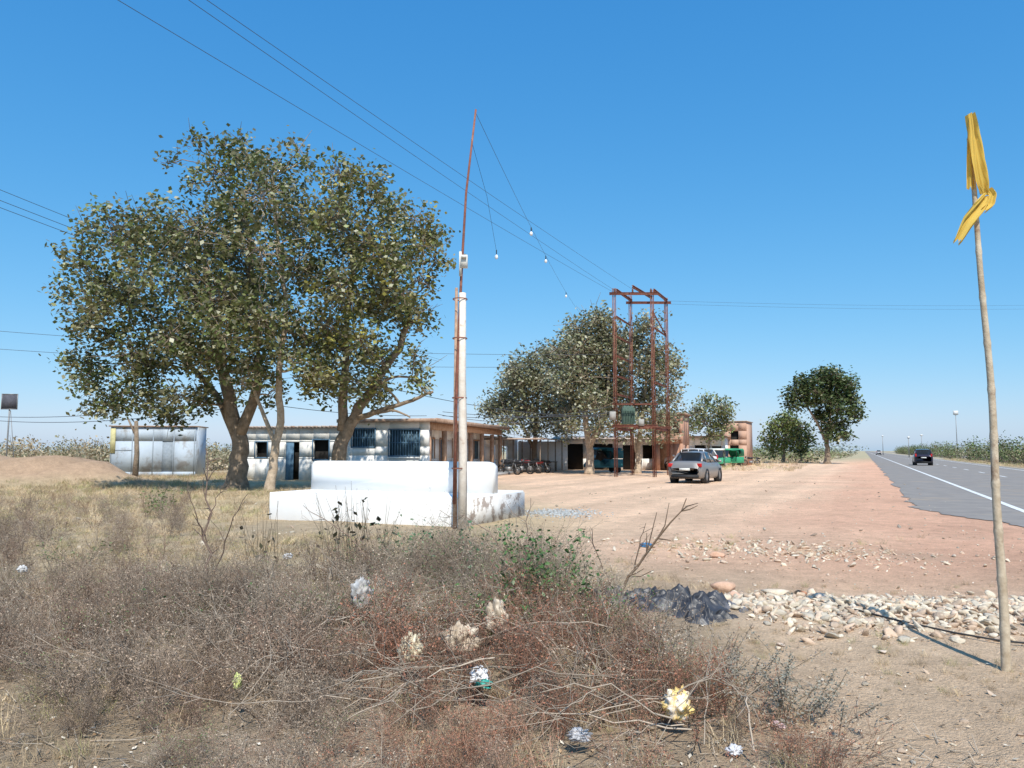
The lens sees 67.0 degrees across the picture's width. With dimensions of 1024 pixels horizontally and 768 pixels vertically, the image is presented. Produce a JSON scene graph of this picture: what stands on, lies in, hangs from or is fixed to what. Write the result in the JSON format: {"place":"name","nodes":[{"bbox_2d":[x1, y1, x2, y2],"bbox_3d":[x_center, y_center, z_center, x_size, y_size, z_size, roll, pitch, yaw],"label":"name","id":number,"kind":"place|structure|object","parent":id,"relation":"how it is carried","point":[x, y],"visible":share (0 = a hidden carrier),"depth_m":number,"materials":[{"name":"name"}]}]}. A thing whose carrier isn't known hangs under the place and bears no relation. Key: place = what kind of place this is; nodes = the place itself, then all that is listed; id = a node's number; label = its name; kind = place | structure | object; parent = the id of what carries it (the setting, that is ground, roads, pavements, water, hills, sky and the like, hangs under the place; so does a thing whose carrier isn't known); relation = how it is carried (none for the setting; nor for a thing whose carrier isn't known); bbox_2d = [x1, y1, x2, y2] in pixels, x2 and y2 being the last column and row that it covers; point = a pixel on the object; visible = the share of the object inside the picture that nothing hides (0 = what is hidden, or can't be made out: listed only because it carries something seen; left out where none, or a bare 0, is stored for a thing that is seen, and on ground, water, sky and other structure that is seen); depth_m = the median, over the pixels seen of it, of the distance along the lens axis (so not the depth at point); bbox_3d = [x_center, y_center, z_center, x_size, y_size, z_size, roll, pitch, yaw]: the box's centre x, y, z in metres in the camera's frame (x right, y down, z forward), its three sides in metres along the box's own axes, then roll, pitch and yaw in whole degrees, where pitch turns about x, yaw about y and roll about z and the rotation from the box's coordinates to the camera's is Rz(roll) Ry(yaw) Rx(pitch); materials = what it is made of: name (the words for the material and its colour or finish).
{"place":"outdoors","nodes":[
{"label":"outdoors","id":0,"kind":"place"},
{"bbox_2d":[387,457,419,457],"bbox_3d":[-5.478,3.720,39.070,1.720,0.070,0.045,-1,-5,13],"label":"window sill","id":1,"kind":"structure","parent":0,"point":[403,457],"depth_m":39.05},
{"bbox_2d":[0,451,1023,767],"bbox_3d":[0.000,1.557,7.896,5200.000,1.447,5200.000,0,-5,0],"label":"ground","id":2,"kind":"structure","parent":0,"point":[834,505],"depth_m":8.65,"materials":[{"name":"soil"}]},
{"bbox_2d":[1,394,17,456],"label":"signboard on posts","id":3,"kind":"object","parent":2,"relation":"on","point":[9,402],"visible":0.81,"depth_m":45.55,"materials":[{"name":"grey metal"}]},
{"bbox_2d":[15,534,166,571],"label":"green weed","id":4,"kind":"object","parent":2,"relation":"on","point":[78,552],"visible":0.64,"depth_m":10.45,"materials":[{"name":"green plant"}]},
{"bbox_2d":[0,429,231,470],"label":"field scrub","id":5,"kind":"object","parent":2,"relation":"on","point":[89,453],"visible":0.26,"depth_m":72.05,"materials":[{"name":"plant"}]},
{"bbox_2d":[126,417,139,475],"bbox_3d":[-18.582,3.204,37.857,0.698,3.221,0.304,0,-5,0],"label":"dead tree stump","id":6,"kind":"object","parent":2,"relation":"on","point":[135,470],"visible":0.72,"depth_m":37.80,"materials":[{"name":"brown wood"}]},
{"bbox_2d":[109,425,208,475],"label":"metal kiosk","id":7,"kind":"object","parent":2,"relation":"on","point":[161,451],"visible":0.75,"depth_m":45.84,"materials":[{"name":"metal"}]},
{"bbox_2d":[139,485,183,518],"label":"green weed","id":8,"kind":"object","parent":2,"relation":"on","point":[150,506],"visible":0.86,"depth_m":17.74,"materials":[{"name":"green plant"}]},
{"bbox_2d":[38,118,299,489],"bbox_3d":[-13.443,-2.897,30.392,9.542,14.604,9.318,0,-5,0],"label":"peepal tree","id":9,"kind":"object","parent":2,"relation":"on","point":[173,338],"visible":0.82,"depth_m":29.01,"materials":[{"name":"green plant"}]},
{"bbox_2d":[90,578,289,654],"bbox_3d":[-2.654,1.854,6.244,1.390,0.440,1.106,4,-7,-41],"label":"dry bush","id":10,"kind":"object","parent":2,"relation":"on","point":[175,611],"visible":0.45,"depth_m":6.17,"materials":[{"name":"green plant"}]},
{"bbox_2d":[229,501,301,575],"bbox_3d":[-3.026,1.891,9.421,0.786,0.934,0.671,0,-5,0],"label":"peepal sapling","id":11,"kind":"object","parent":2,"relation":"on","point":[261,546],"visible":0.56,"depth_m":9.43,"materials":[{"name":"brown plant"}]},
{"bbox_2d":[184,125,360,490],"bbox_3d":[-8.716,-2.831,29.444,5.148,14.082,9.186,0,-5,0],"label":"peepal tree","id":12,"kind":"object","parent":2,"relation":"on","point":[285,325],"visible":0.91,"depth_m":28.27,"materials":[{"name":"green plant"}]},
{"bbox_2d":[247,428,347,479],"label":"walls","id":13,"kind":"structure","parent":2,"relation":"on","point":[259,467],"depth_m":41.21,"materials":[{"name":"paint"}]},
{"bbox_2d":[254,439,329,479],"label":"blue frames and door","id":14,"kind":"structure","parent":13,"relation":"attached to","point":[289,466],"depth_m":41.15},
{"bbox_2d":[257,440,328,479],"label":"dark rooms","id":15,"kind":"object","parent":13,"relation":"attached to","point":[321,449],"depth_m":41.43,"materials":[{"name":"black"}]},
{"bbox_2d":[249,425,336,427],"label":"sheet roof","id":16,"kind":"structure","parent":13,"relation":"on","point":[329,426],"depth_m":40.91,"materials":[{"name":"metal"}]},
{"bbox_2d":[314,490,367,574],"bbox_3d":[-2.145,1.819,9.504,0.597,1.045,0.673,-2,-5,21],"label":"peepal sapling","id":17,"kind":"object","parent":2,"relation":"on","point":[336,517],"visible":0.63,"depth_m":9.43,"materials":[{"name":"brown plant"}]},
{"bbox_2d":[304,485,404,567],"bbox_3d":[-1.796,1.706,9.056,1.091,1.132,0.775,0,-5,0],"label":"peepal sapling","id":18,"kind":"object","parent":2,"relation":"on","point":[360,526],"visible":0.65,"depth_m":9.06,"materials":[{"name":"brown plant"}]},
{"bbox_2d":[283,144,464,460],"bbox_3d":[-5.389,-2.400,30.813,6.980,13.546,7.697,0,-5,0],"label":"peepal tree","id":19,"kind":"object","parent":2,"relation":"on","point":[385,265],"visible":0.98,"depth_m":29.97,"materials":[{"name":"green plant"}]},
{"bbox_2d":[326,512,452,579],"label":"green weed","id":20,"kind":"object","parent":2,"relation":"on","point":[410,538],"visible":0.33,"depth_m":8.78,"materials":[{"name":"green plant"}]},
{"bbox_2d":[269,461,524,526],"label":"whitewashed platform","id":21,"kind":"structure","parent":2,"relation":"on","point":[405,486],"depth_m":17.30,"materials":[{"name":"paint"}]},
{"bbox_2d":[347,422,479,461],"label":"walls","id":22,"kind":"structure","parent":2,"relation":"on","point":[379,452],"depth_m":39.51,"materials":[{"name":"paint"}]},
{"bbox_2d":[351,428,419,456],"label":"window grilles and frames","id":23,"kind":"object","parent":22,"relation":"attached to","point":[397,442],"visible":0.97,"depth_m":39.34,"materials":[{"name":"metal"}]},
{"bbox_2d":[353,429,477,461],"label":"window shutters","id":24,"kind":"object","parent":22,"relation":"attached to","point":[475,447],"depth_m":39.46,"materials":[{"name":"metal"}]},
{"bbox_2d":[337,418,509,429],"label":"roof","id":25,"kind":"structure","parent":22,"relation":"on","point":[448,421],"depth_m":39.44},
{"bbox_2d":[259,591,606,674],"bbox_3d":[-0.554,1.827,5.878,2.558,0.432,1.253,0,-5,0],"label":"red weed","id":26,"kind":"object","parent":2,"relation":"on","point":[372,655],"visible":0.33,"depth_m":5.79,"materials":[{"name":"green plant"}]},
{"bbox_2d":[101,448,793,766],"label":"thorn branches","id":27,"kind":"object","parent":2,"relation":"on","point":[477,659],"visible":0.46,"depth_m":4.70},
{"bbox_2d":[232,672,242,689],"bbox_3d":[-1.621,1.745,4.566,0.053,0.098,0.077,4,-7,-42],"label":"food wrapper","id":28,"kind":"object","parent":27,"relation":"on","point":[239,681],"visible":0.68,"depth_m":4.55,"materials":[{"name":"plastic"}]},
{"bbox_2d":[350,576,373,607],"bbox_3d":[-1.218,1.678,6.280,0.208,0.241,0.134,4,-6,-40],"label":"plastic bag","id":29,"kind":"object","parent":27,"relation":"on","point":[357,588],"visible":0.66,"depth_m":6.24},
{"bbox_2d":[396,631,423,663],"bbox_3d":[-0.682,1.773,5.226,0.184,0.192,0.259,0,-5,2],"label":"plastic bag","id":30,"kind":"object","parent":27,"relation":"on","point":[413,638],"visible":0.51,"depth_m":5.17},
{"bbox_2d":[440,620,480,654],"bbox_3d":[-0.358,1.767,5.416,0.319,0.220,0.207,-2,-5,23],"label":"plastic bag","id":31,"kind":"object","parent":27,"relation":"on","point":[458,627],"visible":0.55,"depth_m":5.37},
{"bbox_2d":[469,664,488,682],"bbox_3d":[-0.203,1.760,4.720,0.123,0.101,0.178,1,-5,-9],"label":"plastic bag","id":32,"kind":"object","parent":27,"relation":"on","point":[481,673],"visible":0.77,"depth_m":4.67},
{"bbox_2d":[474,679,492,688],"bbox_3d":[-0.176,1.799,4.669,0.134,0.053,0.087,-4,-6,38],"label":"food wrapper","id":33,"kind":"object","parent":27,"relation":"on","point":[482,683],"visible":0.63,"depth_m":4.64,"materials":[{"name":"plastic"}]},
{"bbox_2d":[482,597,508,631],"bbox_3d":[-0.129,1.710,5.780,0.179,0.253,0.238,1,-5,-14],"label":"plastic bag","id":34,"kind":"object","parent":27,"relation":"on","point":[497,605],"visible":0.6,"depth_m":5.72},
{"bbox_2d":[566,727,592,742],"bbox_3d":[0.352,1.834,4.056,0.147,0.061,0.103,-1,-5,8],"label":"food wrapper","id":35,"kind":"object","parent":27,"relation":"on","point":[577,736],"visible":0.88,"depth_m":4.04,"materials":[{"name":"plastic"}]},
{"bbox_2d":[660,685,694,720],"bbox_3d":[0.924,1.765,4.309,0.163,0.186,0.145,1,-5,-15],"label":"food wrapper","id":36,"kind":"object","parent":27,"relation":"on","point":[674,703],"visible":0.9,"depth_m":4.28,"materials":[{"name":"plastic"}]},
{"bbox_2d":[0,482,906,767],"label":"dry brush","id":37,"kind":"object","parent":2,"relation":"on","point":[132,580],"visible":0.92,"depth_m":5.15,"materials":[{"name":"plant"}]},
{"bbox_2d":[16,565,27,571],"bbox_3d":[-5.601,2.108,8.854,0.142,0.082,0.103,-2,-5,20],"label":"plastic bag","id":38,"kind":"object","parent":37,"relation":"on","point":[23,568],"visible":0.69,"depth_m":8.83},
{"bbox_2d":[452,109,476,529],"bbox_3d":[-0.982,-1.370,15.579,0.442,8.703,0.336,-1,-5,14],"label":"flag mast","id":39,"kind":"object","parent":2,"relation":"on","point":[459,338],"visible":0.94,"depth_m":15.40,"materials":[{"name":"metal"}]},
{"bbox_2d":[476,114,574,305],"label":"string light cable","id":40,"kind":"object","parent":39,"relation":"attached to","point":[513,191],"visible":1,"depth_m":20.12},
{"bbox_2d":[473,147,566,296],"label":"string light bulbs","id":41,"kind":"object","parent":40,"relation":"hanging from","point":[531,234],"visible":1,"depth_m":22.37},
{"bbox_2d":[430,422,501,470],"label":"verandah posts and frames","id":42,"kind":"object","parent":2,"relation":"on","point":[444,428],"visible":0.57,"depth_m":46.38,"materials":[{"name":"wood"}]},
{"bbox_2d":[392,513,590,582],"bbox_3d":[-0.315,1.774,8.069,1.614,0.726,1.654,3,-6,-30],"label":"green weed","id":43,"kind":"object","parent":2,"relation":"on","point":[509,523],"visible":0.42,"depth_m":8.20,"materials":[{"name":"green plant"}]},
{"bbox_2d":[498,471,519,475],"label":"verandah floor","id":44,"kind":"structure","parent":2,"relation":"on","point":[500,473],"depth_m":49.63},
{"bbox_2d":[497,459,521,474],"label":"motorcycle","id":45,"kind":"object","parent":2,"relation":"on","point":[517,463],"visible":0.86,"depth_m":49.59,"materials":[{"name":"metal"}]},
{"bbox_2d":[0,455,1023,767],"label":"dry grass","id":46,"kind":"structure","parent":2,"relation":"on","point":[112,489],"depth_m":11.85,"materials":[{"name":"plant"}]},
{"bbox_2d":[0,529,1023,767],"bbox_3d":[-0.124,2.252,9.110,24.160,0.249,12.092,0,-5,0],"label":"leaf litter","id":47,"kind":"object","parent":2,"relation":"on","point":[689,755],"visible":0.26,"depth_m":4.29,"materials":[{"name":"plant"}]},
{"bbox_2d":[0,441,1023,453],"bbox_3d":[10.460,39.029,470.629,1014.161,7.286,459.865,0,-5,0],"label":"distant treeline","id":48,"kind":"object","parent":2,"relation":"on","point":[818,448],"visible":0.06,"depth_m":413.65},
{"bbox_2d":[10,476,1023,767],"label":"loose stones","id":49,"kind":"object","parent":2,"relation":"on","point":[792,554],"visible":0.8,"depth_m":11.55,"materials":[{"name":"stone"}]},
{"bbox_2d":[444,566,591,649],"bbox_3d":[0.038,1.761,6.196,1.167,0.558,0.926,0,-5,0],"label":"green weed","id":50,"kind":"object","parent":2,"relation":"on","point":[506,595],"visible":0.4,"depth_m":6.06,"materials":[{"name":"green plant"}]},
{"bbox_2d":[507,459,534,473],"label":"motorcycle","id":51,"kind":"object","parent":2,"relation":"on","point":[522,467],"visible":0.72,"depth_m":51.10,"materials":[{"name":"metal"}]},
{"bbox_2d":[484,433,569,471],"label":"open tin shed","id":52,"kind":"structure","parent":2,"relation":"on","point":[555,452],"depth_m":62.66,"materials":[{"name":"grey metal"}]},
{"bbox_2d":[370,594,683,696],"bbox_3d":[0.338,1.771,5.174,2.045,0.440,1.636,4,-6,-37],"label":"red weed","id":53,"kind":"object","parent":2,"relation":"on","point":[550,663],"visible":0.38,"depth_m":5.15,"materials":[{"name":"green plant"}]},
{"bbox_2d":[473,328,581,471],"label":"neem tree","id":54,"kind":"object","parent":2,"relation":"on","point":[525,383],"visible":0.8,"depth_m":57.06,"materials":[{"name":"green plant"}]},
{"bbox_2d":[516,458,542,473],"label":"motorcycle","id":55,"kind":"object","parent":2,"relation":"on","point":[538,465],"visible":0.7,"depth_m":52.55,"materials":[{"name":"metal"}]},
{"bbox_2d":[475,524,600,623],"bbox_3d":[0.346,1.633,6.783,1.149,0.775,1.169,-2,-5,21],"label":"green weed","id":56,"kind":"object","parent":2,"relation":"on","point":[541,565],"visible":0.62,"depth_m":6.79,"materials":[{"name":"green plant"}]},
{"bbox_2d":[531,458,551,472],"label":"motorcycle","id":57,"kind":"object","parent":2,"relation":"on","point":[547,462],"visible":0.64,"depth_m":53.87,"materials":[{"name":"metal"}]},
{"bbox_2d":[522,507,613,521],"bbox_3d":[1.154,3.172,19.063,3.426,0.086,3.187,4,-7,-42],"label":"gravel pile","id":58,"kind":"object","parent":2,"relation":"on","point":[566,512],"visible":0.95,"depth_m":18.88,"materials":[{"name":"stone"}]},
{"bbox_2d":[540,292,645,473],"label":"neem tree","id":59,"kind":"object","parent":2,"relation":"on","point":[596,392],"visible":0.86,"depth_m":51.22,"materials":[{"name":"green plant"}]},
{"bbox_2d":[551,436,653,469],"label":"shop row","id":60,"kind":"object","parent":2,"relation":"on","point":[577,452],"visible":0.38,"depth_m":62.95,"materials":[{"name":"metal"}]},
{"bbox_2d":[584,448,622,471],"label":"auto rickshaw","id":61,"kind":"object","parent":2,"relation":"on","point":[607,463],"visible":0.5,"depth_m":55.01,"materials":[{"name":"teal paint"}]},
{"bbox_2d":[545,572,663,635],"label":"green weed","id":62,"kind":"object","parent":2,"relation":"on","point":[600,596],"visible":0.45,"depth_m":6.24,"materials":[{"name":"green plant"}]},
{"bbox_2d":[496,647,727,767],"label":"red weed","id":63,"kind":"object","parent":2,"relation":"on","point":[646,703],"visible":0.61,"depth_m":4.26,"materials":[{"name":"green plant"}]},
{"bbox_2d":[612,288,669,476],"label":"rail posts","id":64,"kind":"object","parent":2,"relation":"on","point":[653,372],"visible":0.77,"depth_m":46.53,"materials":[{"name":"metal"}]},
{"bbox_2d":[0,0,1007,432],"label":"overhead wires","id":65,"kind":"object","parent":64,"relation":"attached to","point":[388,346],"visible":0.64,"depth_m":35.27,"materials":[{"name":"metal"}]},
{"bbox_2d":[613,288,653,402],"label":"insulators","id":66,"kind":"object","parent":64,"relation":"attached to","point":[632,291],"visible":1,"depth_m":46.45,"materials":[{"name":"ceramic"}]},
{"bbox_2d":[609,285,671,430],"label":"cross members","id":67,"kind":"object","parent":64,"relation":"attached to","point":[630,301],"visible":0.98,"depth_m":47.38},
{"bbox_2d":[609,411,643,425],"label":"fuse boxes","id":68,"kind":"object","parent":67,"relation":"attached to","point":[612,415],"visible":1,"depth_m":45.65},
{"bbox_2d":[621,405,634,423],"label":"transformer tank","id":69,"kind":"object","parent":67,"relation":"on","point":[628,414],"visible":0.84,"depth_m":46.33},
{"bbox_2d":[618,307,688,472],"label":"neem tree","id":70,"kind":"object","parent":2,"relation":"on","point":[644,396],"visible":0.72,"depth_m":52.55,"materials":[{"name":"green plant"}]},
{"bbox_2d":[581,583,748,624],"bbox_3d":[1.367,1.989,7.208,1.650,0.332,0.924,-4,-7,42],"label":"discarded tarpaulin","id":71,"kind":"object","parent":2,"relation":"on","point":[716,608],"visible":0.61,"depth_m":6.90,"materials":[{"name":"plastic"}]},
{"bbox_2d":[650,412,690,469],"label":"brick house","id":72,"kind":"structure","parent":2,"relation":"on","point":[676,446],"depth_m":60.67,"materials":[{"name":"brick"}]},
{"bbox_2d":[664,448,717,469],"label":"white jeep","id":73,"kind":"object","parent":2,"relation":"on","point":[713,453],"visible":0.25,"depth_m":59.19,"materials":[{"name":"paint"}]},
{"bbox_2d":[668,451,721,483],"bbox_3d":[9.102,4.096,38.194,2.110,1.560,4.310,-3,-6,28],"label":"parked car","id":74,"kind":"object","parent":2,"relation":"on","point":[704,467],"visible":0.98,"depth_m":36.66,"materials":[{"name":"silver metal"}]},
{"bbox_2d":[586,619,826,704],"bbox_3d":[1.230,1.756,4.825,0.988,0.455,1.232,-5,-7,44],"label":"grey weed","id":75,"kind":"object","parent":2,"relation":"on","point":[732,659],"visible":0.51,"depth_m":4.92,"materials":[{"name":"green plant"}]},
{"bbox_2d":[689,437,728,465],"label":"walls","id":76,"kind":"structure","parent":2,"relation":"on","point":[697,440],"depth_m":78.75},
{"bbox_2d":[695,445,720,448],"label":"dark rooms","id":77,"kind":"object","parent":76,"relation":"attached to","point":[700,446],"visible":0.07,"depth_m":79.18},
{"bbox_2d":[684,387,739,448],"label":"neem tree","id":78,"kind":"object","parent":2,"relation":"on","point":[721,408],"visible":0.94,"depth_m":75.37,"materials":[{"name":"green plant"}]},
{"bbox_2d":[709,448,724,466],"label":"auto rickshaw","id":79,"kind":"object","parent":2,"relation":"on","point":[720,452],"visible":0.39,"depth_m":70.96,"materials":[{"name":"green paint"}]},
{"bbox_2d":[709,551,725,556],"bbox_3d":[2.977,2.470,11.236,0.251,0.085,0.107,0,-5,0],"label":"boulder","id":80,"kind":"object","parent":2,"relation":"on","point":[715,554],"visible":1,"depth_m":11.19,"materials":[{"name":"stone"}]},
{"bbox_2d":[710,581,735,593],"bbox_3d":[2.233,2.170,8.171,0.272,0.162,0.149,0,-5,0],"label":"boulder","id":81,"kind":"object","parent":2,"relation":"on","point":[724,585],"visible":0.69,"depth_m":8.14,"materials":[{"name":"stone"}]},
{"bbox_2d":[720,448,743,466],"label":"auto rickshaw","id":82,"kind":"object","parent":2,"relation":"on","point":[736,453],"visible":0.69,"depth_m":75.43,"materials":[{"name":"green paint"}]},
{"bbox_2d":[713,421,752,465],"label":"brick building","id":83,"kind":"structure","parent":2,"relation":"on","point":[744,430],"depth_m":81.33,"materials":[{"name":"pink brick"}]},
{"bbox_2d":[725,743,743,755],"bbox_3d":[1.153,1.887,4.005,0.105,0.050,0.077,3,-6,-29],"label":"food wrapper","id":84,"kind":"object","parent":2,"relation":"on","point":[731,748],"visible":0.92,"depth_m":3.99,"materials":[{"name":"plastic"}]},
{"bbox_2d":[730,431,738,464],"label":"dark openings","id":85,"kind":"object","parent":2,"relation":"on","point":[734,435],"visible":0.21,"depth_m":81.68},
{"bbox_2d":[743,456,760,465],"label":"motorcycle","id":86,"kind":"object","parent":2,"relation":"on","point":[756,458],"visible":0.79,"depth_m":79.52,"materials":[{"name":"metal"}]},
{"bbox_2d":[761,589,788,595],"bbox_3d":[2.700,2.152,7.920,0.263,0.114,0.251,5,-7,-43],"label":"boulder","id":87,"kind":"object","parent":2,"relation":"on","point":[779,592],"visible":0.65,"depth_m":7.85,"materials":[{"name":"stone"}]},
{"bbox_2d":[773,720,784,728],"bbox_3d":[1.500,1.915,4.351,0.067,0.031,0.097,2,-5,-21],"label":"food wrapper","id":88,"kind":"object","parent":2,"relation":"on","point":[775,722],"visible":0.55,"depth_m":4.34,"materials":[{"name":"plastic"}]},
{"bbox_2d":[756,409,819,462],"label":"mango tree","id":89,"kind":"object","parent":2,"relation":"on","point":[789,427],"visible":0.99,"depth_m":98.28,"materials":[{"name":"green plant"}]},
{"bbox_2d":[697,631,881,736],"bbox_3d":[1.627,1.738,4.383,0.887,0.426,0.992,-3,-6,33],"label":"grey weed","id":90,"kind":"object","parent":2,"relation":"on","point":[781,691],"visible":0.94,"depth_m":4.46,"materials":[{"name":"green plant"}]},
{"bbox_2d":[753,444,856,462],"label":"verge scrub","id":91,"kind":"object","parent":2,"relation":"on","point":[790,456],"visible":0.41,"depth_m":137.77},
{"bbox_2d":[777,360,870,463],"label":"mango tree","id":92,"kind":"object","parent":2,"relation":"on","point":[832,389],"visible":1,"depth_m":91.06,"materials":[{"name":"green plant"}]},
{"bbox_2d":[724,588,1023,649],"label":"rubble heap","id":93,"kind":"object","parent":2,"relation":"on","point":[981,610],"visible":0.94,"depth_m":6.86,"materials":[{"name":"stone"}]},
{"bbox_2d":[767,601,785,604],"bbox_3d":[2.450,2.034,7.164,0.180,0.054,0.081,1,-5,-15],"label":"boulder","id":94,"kind":"object","parent":93,"relation":"on","point":[772,602],"visible":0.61,"depth_m":7.13,"materials":[{"name":"stone"}]},
{"bbox_2d":[813,593,826,597],"bbox_3d":[3.100,2.135,7.762,0.156,0.074,0.111,1,-5,-13],"label":"boulder","id":95,"kind":"object","parent":93,"relation":"on","point":[816,595],"visible":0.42,"depth_m":7.75,"materials":[{"name":"stone"}]},
{"bbox_2d":[861,594,878,597],"bbox_3d":[3.608,2.150,7.750,0.192,0.078,0.094,0,-5,0],"label":"boulder","id":96,"kind":"object","parent":93,"relation":"on","point":[869,595],"visible":0.27,"depth_m":7.75,"materials":[{"name":"stone"}]},
{"bbox_2d":[813,599,1023,643],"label":"old hose","id":97,"kind":"object","parent":93,"relation":"on","point":[936,628],"visible":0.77,"depth_m":6.35,"materials":[{"name":"black plastic"}]},
{"bbox_2d":[893,430,1023,463],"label":"roadside hedge","id":98,"kind":"object","parent":2,"relation":"on","point":[977,452],"visible":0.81,"depth_m":115.68,"materials":[{"name":"plant"}]},
{"bbox_2d":[953,112,1011,671],"bbox_3d":[3.369,0.024,5.562,0.319,4.082,0.141,0,-5,0],"label":"yellow flag on pole","id":99,"kind":"object","parent":2,"relation":"on","point":[977,171],"visible":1,"depth_m":5.59,"materials":[{"name":"brown wood"}]},
{"bbox_2d":[0,0,1023,450],"label":"sky","id":100,"kind":"structure","parent":0,"point":[786,155],"materials":[{"name":"blue"}]},
{"bbox_2d":[865,451,1023,526],"bbox_3d":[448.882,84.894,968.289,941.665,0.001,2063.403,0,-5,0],"label":"highway road","id":101,"kind":"structure","parent":0,"point":[942,497],"depth_m":34.18,"materials":[{"name":"asphalt"}]},
{"bbox_2d":[911,449,932,464],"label":"passing car","id":102,"kind":"object","parent":101,"relation":"on","point":[922,455],"visible":0.99,"depth_m":80.27,"materials":[{"name":"blue paint"}]},
{"bbox_2d":[874,453,1023,511],"bbox_3d":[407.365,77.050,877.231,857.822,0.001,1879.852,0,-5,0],"label":"road marking","id":103,"kind":"object","parent":101,"relation":"on","point":[1009,505],"visible":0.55,"depth_m":31.35,"materials":[{"name":"paint"}]},
{"label":"far carriageway road","id":104,"kind":"structure","parent":0,"visible":0},
{"bbox_2d":[953,411,957,441],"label":"street mast","id":105,"kind":"object","parent":104,"relation":"on","point":[955,413],"visible":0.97,"depth_m":203.87,"materials":[{"name":"grey metal"}]}
]}

